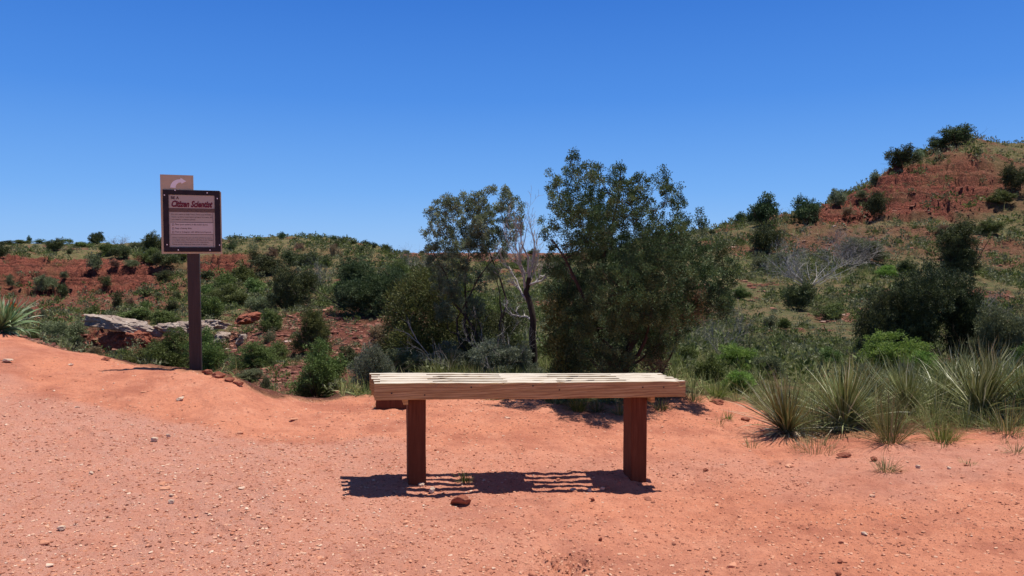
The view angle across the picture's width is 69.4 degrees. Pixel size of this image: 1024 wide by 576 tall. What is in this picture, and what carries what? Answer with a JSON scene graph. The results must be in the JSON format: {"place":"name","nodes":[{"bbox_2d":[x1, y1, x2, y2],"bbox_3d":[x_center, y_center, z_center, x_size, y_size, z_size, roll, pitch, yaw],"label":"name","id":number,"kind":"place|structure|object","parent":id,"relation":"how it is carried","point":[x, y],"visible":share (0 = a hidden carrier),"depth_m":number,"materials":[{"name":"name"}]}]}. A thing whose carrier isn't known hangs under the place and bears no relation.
{"place":"outdoors","nodes":[
{"label":"outdoors","id":0,"kind":"place"},
{"bbox_2d":[0,139,1023,575],"bbox_3d":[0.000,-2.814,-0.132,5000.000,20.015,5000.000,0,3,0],"label":"ground","id":1,"kind":"structure","parent":0,"point":[160,397],"depth_m":4.19,"materials":[{"name":"soil"}]},
{"bbox_2d":[0,293,42,336],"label":"yucca","id":2,"kind":"object","parent":1,"relation":"on","point":[10,319],"visible":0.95,"depth_m":6.76,"materials":[{"name":"plant"}]},
{"bbox_2d":[32,274,58,291],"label":"sagebrush","id":3,"kind":"object","parent":1,"relation":"on","point":[42,281],"visible":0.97,"depth_m":81.62,"materials":[{"name":"green plant"}]},
{"bbox_2d":[37,320,92,350],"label":"sagebrush","id":4,"kind":"object","parent":1,"relation":"on","point":[55,329],"visible":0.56,"depth_m":28.40,"materials":[{"name":"green plant"}]},
{"bbox_2d":[83,251,104,269],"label":"sagebrush","id":5,"kind":"object","parent":1,"relation":"on","point":[95,261],"visible":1,"depth_m":85.61,"materials":[{"name":"green plant"}]},
{"bbox_2d":[98,331,125,350],"bbox_3d":[-15.425,2.145,29.092,1.614,1.031,1.370,0,3,0],"label":"boulder","id":6,"kind":"object","parent":1,"relation":"on","point":[114,339],"visible":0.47,"depth_m":28.77,"materials":[{"name":"red stone"}]},
{"bbox_2d":[83,314,162,337],"bbox_3d":[-15.101,1.463,29.039,2.912,0.992,1.544,0,3,0],"label":"rock slab","id":7,"kind":"object","parent":6,"relation":"on","point":[114,323],"visible":0.88,"depth_m":28.59,"materials":[{"name":"stone"}]},
{"bbox_2d":[106,243,132,258],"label":"shrub","id":8,"kind":"object","parent":1,"relation":"on","point":[121,250],"visible":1,"depth_m":94.63,"materials":[{"name":"green plant"}]},
{"bbox_2d":[115,347,150,363],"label":"shrub","id":9,"kind":"object","parent":1,"relation":"on","point":[131,357],"visible":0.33,"depth_m":23.55,"materials":[{"name":"green plant"}]},
{"bbox_2d":[116,307,160,320],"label":"shrub","id":10,"kind":"object","parent":1,"relation":"on","point":[140,312],"visible":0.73,"depth_m":33.83,"materials":[{"name":"green plant"}]},
{"bbox_2d":[123,330,155,347],"bbox_3d":[-14.334,2.108,28.666,1.113,0.974,1.160,0,3,0],"label":"boulder","id":11,"kind":"object","parent":1,"relation":"on","point":[145,337],"visible":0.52,"depth_m":28.21,"materials":[{"name":"red stone"}]},
{"bbox_2d":[132,246,161,262],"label":"shrub","id":12,"kind":"object","parent":1,"relation":"on","point":[146,257],"visible":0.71,"depth_m":91.52,"materials":[{"name":"green plant"}]},
{"bbox_2d":[108,326,188,367],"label":"shrub","id":13,"kind":"object","parent":1,"relation":"on","point":[163,352],"visible":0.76,"depth_m":22.93,"materials":[{"name":"green plant"}]},
{"bbox_2d":[139,229,161,249],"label":"shrub","id":14,"kind":"object","parent":1,"relation":"on","point":[150,240],"visible":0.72,"depth_m":103.78,"materials":[{"name":"green plant"}]},
{"bbox_2d":[148,249,180,266],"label":"shrub","id":15,"kind":"object","parent":1,"relation":"on","point":[158,258],"visible":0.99,"depth_m":88.38,"materials":[{"name":"green plant"}]},
{"bbox_2d":[148,309,183,324],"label":"shrub","id":16,"kind":"object","parent":1,"relation":"on","point":[166,316],"visible":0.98,"depth_m":33.01,"materials":[{"name":"green plant"}]},
{"bbox_2d":[160,174,221,369],"bbox_3d":[-2.653,0.030,6.156,0.459,1.915,0.126,-1,3,-20],"label":"trail sign","id":17,"kind":"object","parent":1,"relation":"on","point":[191,222],"visible":1,"depth_m":6.10,"materials":[{"name":"beige"}]},
{"bbox_2d":[177,325,234,371],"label":"shrub","id":18,"kind":"object","parent":1,"relation":"on","point":[211,359],"visible":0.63,"depth_m":21.15,"materials":[{"name":"green plant"}]},
{"bbox_2d":[201,293,226,319],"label":"shrub","id":19,"kind":"object","parent":1,"relation":"on","point":[212,307],"visible":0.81,"depth_m":37.01,"materials":[{"name":"green plant"}]},
{"bbox_2d":[201,319,231,330],"bbox_3d":[-12.244,1.503,30.121,1.367,0.468,1.508,0,3,0],"label":"rock slab","id":20,"kind":"object","parent":1,"relation":"on","point":[215,324],"visible":0.77,"depth_m":29.80,"materials":[{"name":"stone"}]},
{"bbox_2d":[207,270,237,289],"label":"shrub","id":21,"kind":"object","parent":1,"relation":"on","point":[225,278],"visible":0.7,"depth_m":68.22,"materials":[{"name":"green plant"}]},
{"bbox_2d":[204,283,255,308],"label":"shrub","id":22,"kind":"object","parent":1,"relation":"on","point":[237,296],"visible":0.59,"depth_m":46.90,"materials":[{"name":"green plant"}]},
{"bbox_2d":[231,263,259,284],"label":"shrub","id":23,"kind":"object","parent":1,"relation":"on","point":[244,272],"visible":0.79,"depth_m":73.69,"materials":[{"name":"green plant"}]},
{"bbox_2d":[234,312,261,324],"bbox_3d":[-9.648,1.122,27.072,0.924,0.430,1.637,0,3,0],"label":"boulder","id":24,"kind":"object","parent":1,"relation":"on","point":[248,318],"visible":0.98,"depth_m":26.73,"materials":[{"name":"red stone"}]},
{"bbox_2d":[236,368,267,381],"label":"sagebrush","id":25,"kind":"object","parent":1,"relation":"on","point":[249,374],"visible":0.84,"depth_m":14.44,"materials":[{"name":"green plant"}]},
{"bbox_2d":[217,341,288,371],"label":"shrub","id":26,"kind":"object","parent":1,"relation":"on","point":[258,354],"visible":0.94,"depth_m":16.80,"materials":[{"name":"green plant"}]},
{"bbox_2d":[241,277,273,294],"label":"shrub","id":27,"kind":"object","parent":1,"relation":"on","point":[253,285],"visible":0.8,"depth_m":57.26,"materials":[{"name":"green plant"}]},
{"bbox_2d":[239,293,277,313],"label":"sagebrush","id":28,"kind":"object","parent":1,"relation":"on","point":[258,304],"visible":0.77,"depth_m":38.72,"materials":[{"name":"green plant"}]},
{"bbox_2d":[233,254,286,273],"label":"shrub","id":29,"kind":"object","parent":1,"relation":"on","point":[264,263],"visible":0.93,"depth_m":77.65,"materials":[{"name":"green plant"}]},
{"bbox_2d":[256,307,283,332],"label":"shrub","id":30,"kind":"object","parent":1,"relation":"on","point":[274,319],"visible":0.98,"depth_m":22.72,"materials":[{"name":"green plant"}]},
{"bbox_2d":[262,259,323,310],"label":"shrub","id":31,"kind":"object","parent":1,"relation":"on","point":[284,280],"visible":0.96,"depth_m":34.59,"materials":[{"name":"green plant"}]},
{"bbox_2d":[293,251,322,266],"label":"shrub","id":32,"kind":"object","parent":1,"relation":"on","point":[313,254],"visible":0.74,"depth_m":76.13,"materials":[{"name":"green plant"}]},
{"bbox_2d":[284,337,353,397],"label":"shrub","id":33,"kind":"object","parent":1,"relation":"on","point":[320,369],"visible":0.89,"depth_m":7.93,"materials":[{"name":"green plant"}]},
{"bbox_2d":[286,306,351,354],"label":"shrub","id":34,"kind":"object","parent":1,"relation":"on","point":[314,328],"visible":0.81,"depth_m":18.39,"materials":[{"name":"green plant"}]},
{"bbox_2d":[336,343,359,367],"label":"shrub","id":35,"kind":"object","parent":1,"relation":"on","point":[349,353],"visible":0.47,"depth_m":16.20,"materials":[{"name":"green plant"}]},
{"bbox_2d":[289,252,420,316],"bbox_3d":[-6.024,-0.094,28.841,5.664,2.617,4.821,2,3,38],"label":"juniper bush","id":36,"kind":"object","parent":1,"relation":"on","point":[360,289],"visible":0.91,"depth_m":28.00,"materials":[{"name":"green plant"}]},
{"bbox_2d":[367,324,389,346],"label":"dry bush","id":37,"kind":"object","parent":1,"relation":"on","point":[375,331],"visible":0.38,"depth_m":19.58,"materials":[{"name":"brown plant"}]},
{"bbox_2d":[346,338,422,388],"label":"shrub","id":38,"kind":"object","parent":1,"relation":"on","point":[373,358],"visible":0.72,"depth_m":6.97,"materials":[{"name":"green plant"}]},
{"bbox_2d":[376,400,405,409],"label":"timber block","id":39,"kind":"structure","parent":1,"relation":"on","point":[387,404],"depth_m":5.84,"materials":[{"name":"wood"}]},
{"bbox_2d":[378,258,425,292],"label":"shrub","id":40,"kind":"object","parent":1,"relation":"on","point":[401,261],"visible":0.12,"depth_m":39.69,"materials":[{"name":"green plant"}]},
{"bbox_2d":[385,348,434,372],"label":"sagebrush","id":41,"kind":"object","parent":1,"relation":"on","point":[406,358],"visible":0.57,"depth_m":7.86,"materials":[{"name":"green plant"}]},
{"bbox_2d":[376,262,470,366],"bbox_3d":[-1.071,0.403,8.834,1.255,1.439,1.242,0,3,0],"label":"shrub","id":42,"kind":"object","parent":1,"relation":"on","point":[398,338],"visible":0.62,"depth_m":8.72,"materials":[{"name":"green plant"}]},
{"bbox_2d":[414,350,474,372],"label":"grass tuft","id":43,"kind":"object","parent":1,"relation":"on","point":[450,370],"visible":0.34,"depth_m":6.92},
{"bbox_2d":[416,340,485,372],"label":"leafy herb","id":44,"kind":"object","parent":1,"relation":"on","point":[461,356],"visible":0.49,"depth_m":7.82,"materials":[{"name":"green plant"}]},
{"bbox_2d":[395,311,507,372],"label":"shrub","id":45,"kind":"object","parent":1,"relation":"on","point":[433,347],"visible":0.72,"depth_m":7.63,"materials":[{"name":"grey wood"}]},
{"bbox_2d":[424,276,516,349],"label":"shrub","id":46,"kind":"object","parent":1,"relation":"on","point":[495,307],"visible":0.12,"depth_m":9.27,"materials":[{"name":"green plant"}]},
{"bbox_2d":[419,184,526,351],"bbox_3d":[-0.423,-0.105,8.202,1.199,2.097,0.858,0,3,0],"label":"juniper tree","id":47,"kind":"object","parent":1,"relation":"on","point":[476,239],"visible":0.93,"depth_m":8.11,"materials":[{"name":"green plant"}]},
{"bbox_2d":[450,302,529,356],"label":"shrub","id":48,"kind":"object","parent":1,"relation":"on","point":[493,328],"visible":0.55,"depth_m":8.32,"materials":[{"name":"green plant"}]},
{"bbox_2d":[460,311,540,371],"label":"dead shrub","id":49,"kind":"object","parent":1,"relation":"on","point":[501,344],"visible":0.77,"depth_m":7.50,"materials":[{"name":"plant"}]},
{"bbox_2d":[466,337,544,372],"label":"leafy herb","id":50,"kind":"object","parent":1,"relation":"on","point":[477,357],"visible":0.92,"depth_m":7.41,"materials":[{"name":"green plant"}]},
{"bbox_2d":[0,130,1023,396],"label":"green scrub","id":51,"kind":"object","parent":1,"relation":"on","point":[874,280],"visible":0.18,"depth_m":39.31,"materials":[{"name":"green plant"}]},
{"bbox_2d":[9,146,1023,397],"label":"rubble","id":52,"kind":"object","parent":1,"relation":"on","point":[267,368],"visible":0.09,"depth_m":25.81,"materials":[{"name":"stone"}]},
{"bbox_2d":[11,135,1023,426],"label":"wild grass","id":53,"kind":"structure","parent":1,"relation":"on","point":[343,389],"depth_m":15.90,"materials":[{"name":"plant"}]},
{"bbox_2d":[485,187,560,371],"bbox_3d":[0.198,-0.083,7.675,0.809,1.937,0.679,-1,3,-25],"label":"dead tree","id":54,"kind":"object","parent":1,"relation":"on","point":[527,283],"visible":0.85,"depth_m":7.60,"materials":[{"name":"wood"}]},
{"bbox_2d":[506,346,544,372],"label":"leafy herb","id":55,"kind":"object","parent":1,"relation":"on","point":[526,359],"visible":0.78,"depth_m":7.46,"materials":[{"name":"green plant"}]},
{"bbox_2d":[370,373,685,485],"bbox_3d":[0.090,0.844,4.137,1.730,0.747,0.345,-1,3,-12],"label":"bench","id":56,"kind":"object","parent":1,"relation":"on","point":[413,392],"visible":0.99,"depth_m":4.01,"materials":[{"name":"brown"}]},
{"bbox_2d":[538,289,591,372],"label":"shrub","id":57,"kind":"object","parent":1,"relation":"on","point":[556,339],"visible":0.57,"depth_m":6.55,"materials":[{"name":"green plant"}]},
{"bbox_2d":[560,398,599,412],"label":"grass tuft","id":58,"kind":"object","parent":1,"relation":"on","point":[577,406],"visible":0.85,"depth_m":5.85,"materials":[{"name":"plant"}]},
{"bbox_2d":[536,147,744,372],"bbox_3d":[1.097,-0.134,6.467,1.757,2.234,2.038,0,3,0],"label":"juniper tree","id":59,"kind":"object","parent":1,"relation":"on","point":[636,297],"visible":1,"depth_m":6.19,"materials":[{"name":"green plant"}]},
{"bbox_2d":[636,289,708,374],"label":"shrub","id":60,"kind":"object","parent":1,"relation":"on","point":[659,364],"visible":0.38,"depth_m":6.46,"materials":[{"name":"green plant"}]},
{"bbox_2d":[665,344,698,361],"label":"shrub","id":61,"kind":"object","parent":1,"relation":"on","point":[693,353],"visible":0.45,"depth_m":8.36,"materials":[{"name":"green plant"}]},
{"bbox_2d":[692,353,725,381],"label":"shrub","id":62,"kind":"object","parent":1,"relation":"on","point":[713,367],"visible":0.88,"depth_m":7.41,"materials":[{"name":"green plant"}]},
{"bbox_2d":[414,328,1023,448],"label":"verge grass","id":63,"kind":"structure","parent":1,"relation":"on","point":[970,424],"depth_m":5.94,"materials":[{"name":"plant"}]},
{"bbox_2d":[700,377,738,397],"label":"grass tuft","id":64,"kind":"object","parent":1,"relation":"on","point":[713,391],"visible":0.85,"depth_m":6.69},
{"bbox_2d":[691,300,759,354],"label":"dead shrub","id":65,"kind":"object","parent":1,"relation":"on","point":[741,322],"visible":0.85,"depth_m":10.90,"materials":[{"name":"plant"}]},
{"bbox_2d":[709,340,758,370],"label":"shrub","id":66,"kind":"object","parent":1,"relation":"on","point":[732,352],"visible":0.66,"depth_m":8.57,"materials":[{"name":"green plant"}]},
{"bbox_2d":[720,369,759,390],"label":"shrub","id":67,"kind":"object","parent":1,"relation":"on","point":[734,377],"visible":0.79,"depth_m":7.02,"materials":[{"name":"green plant"}]},
{"bbox_2d":[744,191,787,224],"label":"juniper bush","id":68,"kind":"object","parent":1,"relation":"on","point":[764,209],"visible":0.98,"depth_m":57.86,"materials":[{"name":"green plant"}]},
{"bbox_2d":[746,354,789,378],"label":"sagebrush","id":69,"kind":"object","parent":1,"relation":"on","point":[776,362],"visible":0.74,"depth_m":7.99,"materials":[{"name":"green plant"}]},
{"bbox_2d":[747,221,790,252],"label":"shrub","id":70,"kind":"object","parent":1,"relation":"on","point":[765,236],"visible":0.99,"depth_m":45.73,"materials":[{"name":"green plant"}]},
{"bbox_2d":[725,363,854,440],"bbox_3d":[2.020,0.925,5.381,0.981,0.772,0.930,1,3,22],"label":"yucca","id":71,"kind":"object","parent":1,"relation":"on","point":[786,417],"visible":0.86,"depth_m":5.35,"materials":[{"name":"plant"}]},
{"bbox_2d":[779,277,816,309],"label":"shrub","id":72,"kind":"object","parent":1,"relation":"on","point":[799,297],"visible":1,"depth_m":26.47,"materials":[{"name":"green plant"}]},
{"bbox_2d":[789,193,825,223],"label":"juniper bush","id":73,"kind":"object","parent":1,"relation":"on","point":[805,211],"visible":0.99,"depth_m":56.98,"materials":[{"name":"green plant"}]},
{"bbox_2d":[742,223,880,285],"bbox_3d":[14.276,-1.318,34.057,6.660,3.806,5.604,-2,4,-41],"label":"dead shrub","id":74,"kind":"object","parent":1,"relation":"on","point":[795,275],"visible":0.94,"depth_m":34.01,"materials":[{"name":"plant"}]},
{"bbox_2d":[775,381,854,428],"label":"grass tuft","id":75,"kind":"object","parent":1,"relation":"on","point":[823,405],"visible":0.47,"depth_m":5.61,"materials":[{"name":"plant"}]},
{"bbox_2d":[782,430,858,455],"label":"grass tuft","id":76,"kind":"object","parent":1,"relation":"on","point":[819,443],"visible":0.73,"depth_m":4.85,"materials":[{"name":"plant"}]},
{"bbox_2d":[806,301,848,319],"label":"shrub","id":77,"kind":"object","parent":1,"relation":"on","point":[833,307],"visible":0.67,"depth_m":23.42,"materials":[{"name":"green plant"}]},
{"bbox_2d":[816,346,847,367],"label":"shrub","id":78,"kind":"object","parent":1,"relation":"on","point":[827,354],"visible":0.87,"depth_m":10.61,"materials":[{"name":"green plant"}]},
{"bbox_2d":[827,188,847,205],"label":"juniper bush","id":79,"kind":"object","parent":1,"relation":"on","point":[837,197],"visible":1,"depth_m":61.02,"materials":[{"name":"green plant"}]},
{"bbox_2d":[799,218,895,266],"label":"dead shrub","id":80,"kind":"object","parent":1,"relation":"on","point":[842,250],"visible":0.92,"depth_m":39.34,"materials":[{"name":"plant"}]},
{"bbox_2d":[787,348,920,431],"bbox_3d":[2.516,0.888,5.477,0.967,0.893,1.076,0,3,0],"label":"yucca","id":81,"kind":"object","parent":1,"relation":"on","point":[842,393],"visible":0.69,"depth_m":5.41,"materials":[{"name":"plant"}]},
{"bbox_2d":[829,350,898,406],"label":"yucca","id":82,"kind":"object","parent":1,"relation":"on","point":[868,372],"visible":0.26,"depth_m":6.31,"materials":[{"name":"plant"}]},
{"bbox_2d":[832,236,900,263],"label":"sagebrush","id":83,"kind":"object","parent":1,"relation":"on","point":[880,257],"visible":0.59,"depth_m":40.19,"materials":[{"name":"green plant"}]},
{"bbox_2d":[861,189,889,218],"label":"shrub","id":84,"kind":"object","parent":1,"relation":"on","point":[875,202],"visible":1,"depth_m":56.50,"materials":[{"name":"green plant"}]},
{"bbox_2d":[852,372,916,427],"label":"grass tuft","id":85,"kind":"object","parent":1,"relation":"on","point":[872,403],"visible":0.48,"depth_m":5.41,"materials":[{"name":"plant"}]},
{"bbox_2d":[851,288,924,350],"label":"shrub","id":86,"kind":"object","parent":1,"relation":"on","point":[875,316],"visible":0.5,"depth_m":12.83,"materials":[{"name":"green plant"}]},
{"bbox_2d":[827,378,955,455],"bbox_3d":[2.545,0.940,4.904,0.859,0.770,0.879,0,3,0],"label":"grass tuft","id":87,"kind":"object","parent":1,"relation":"on","point":[882,435],"visible":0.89,"depth_m":4.88,"materials":[{"name":"plant"}]},
{"bbox_2d":[833,328,949,374],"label":"shrub","id":88,"kind":"object","parent":1,"relation":"on","point":[889,347],"visible":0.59,"depth_m":9.43,"materials":[{"name":"green plant"}]},
{"bbox_2d":[882,142,923,167],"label":"juniper bush","id":89,"kind":"object","parent":1,"relation":"on","point":[898,157],"visible":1,"depth_m":65.34,"materials":[{"name":"green plant"}]},
{"bbox_2d":[861,346,963,414],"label":"yucca","id":90,"kind":"object","parent":1,"relation":"on","point":[906,374],"visible":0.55,"depth_m":5.94,"materials":[{"name":"plant"}]},
{"bbox_2d":[819,256,1017,360],"bbox_3d":[7.616,0.408,13.246,3.848,1.988,2.546,-2,3,-36],"label":"juniper bush","id":91,"kind":"object","parent":1,"relation":"on","point":[931,297],"visible":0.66,"depth_m":12.72,"materials":[{"name":"green plant"}]},
{"bbox_2d":[900,350,941,373],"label":"shrub","id":92,"kind":"object","parent":1,"relation":"on","point":[923,355],"visible":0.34,"depth_m":8.99,"materials":[{"name":"green plant"}]},
{"bbox_2d":[891,369,992,423],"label":"grass tuft","id":93,"kind":"object","parent":1,"relation":"on","point":[936,401],"visible":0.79,"depth_m":5.53,"materials":[{"name":"plant"}]},
{"bbox_2d":[907,349,977,409],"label":"yucca","id":94,"kind":"object","parent":1,"relation":"on","point":[942,376],"visible":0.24,"depth_m":6.09,"materials":[{"name":"plant"}]},
{"bbox_2d":[914,417,976,443],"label":"grass tuft","id":95,"kind":"object","parent":1,"relation":"on","point":[937,433],"visible":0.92,"depth_m":4.89,"materials":[{"name":"plant"}]},
{"bbox_2d":[890,210,1014,276],"bbox_3d":[21.408,-2.157,36.488,6.010,3.329,3.764,3,4,43],"label":"shrub","id":96,"kind":"object","parent":1,"relation":"on","point":[960,253],"visible":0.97,"depth_m":35.88,"materials":[{"name":"green plant"}]},
{"bbox_2d":[904,338,1008,393],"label":"yucca","id":97,"kind":"object","parent":1,"relation":"on","point":[954,370],"visible":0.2,"depth_m":6.91,"materials":[{"name":"plant"}]},
{"bbox_2d":[937,123,986,144],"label":"juniper bush","id":98,"kind":"object","parent":1,"relation":"on","point":[955,135],"visible":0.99,"depth_m":68.91,"materials":[{"name":"green plant"}]},
{"bbox_2d":[935,286,989,363],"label":"juniper bush","id":99,"kind":"object","parent":1,"relation":"on","point":[963,325],"visible":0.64,"depth_m":12.78,"materials":[{"name":"green plant"}]},
{"bbox_2d":[912,334,1023,422],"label":"yucca","id":100,"kind":"object","parent":1,"relation":"on","point":[983,386],"visible":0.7,"depth_m":5.57,"materials":[{"name":"plant"}]},
{"bbox_2d":[943,303,1023,364],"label":"sagebrush","id":101,"kind":"object","parent":1,"relation":"on","point":[991,324],"visible":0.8,"depth_m":11.91,"materials":[{"name":"green plant"}]},
{"bbox_2d":[957,393,1023,435],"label":"grass tuft","id":102,"kind":"object","parent":1,"relation":"on","point":[1008,418],"visible":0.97,"depth_m":5.03,"materials":[{"name":"plant"}]},
{"bbox_2d":[972,218,1009,233],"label":"shrub","id":103,"kind":"object","parent":1,"relation":"on","point":[989,225],"visible":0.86,"depth_m":50.10,"materials":[{"name":"green plant"}]},
{"bbox_2d":[985,188,1018,203],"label":"shrub","id":104,"kind":"object","parent":1,"relation":"on","point":[999,196],"visible":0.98,"depth_m":57.29,"materials":[{"name":"green plant"}]},
{"bbox_2d":[985,353,1023,419],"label":"yucca","id":105,"kind":"object","parent":1,"relation":"on","point":[1011,397],"visible":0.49,"depth_m":5.53,"materials":[{"name":"plant"}]},
{"bbox_2d":[997,160,1023,191],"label":"shrub","id":106,"kind":"object","parent":1,"relation":"on","point":[1011,175],"visible":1,"depth_m":58.60,"materials":[{"name":"green plant"}]},
{"bbox_2d":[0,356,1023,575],"bbox_3d":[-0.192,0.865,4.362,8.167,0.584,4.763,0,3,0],"label":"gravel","id":107,"kind":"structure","parent":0,"point":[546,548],"depth_m":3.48,"materials":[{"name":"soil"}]},
{"bbox_2d":[0,0,1023,253],"label":"sky","id":108,"kind":"structure","parent":0,"point":[340,118],"materials":[{"name":"blue"}]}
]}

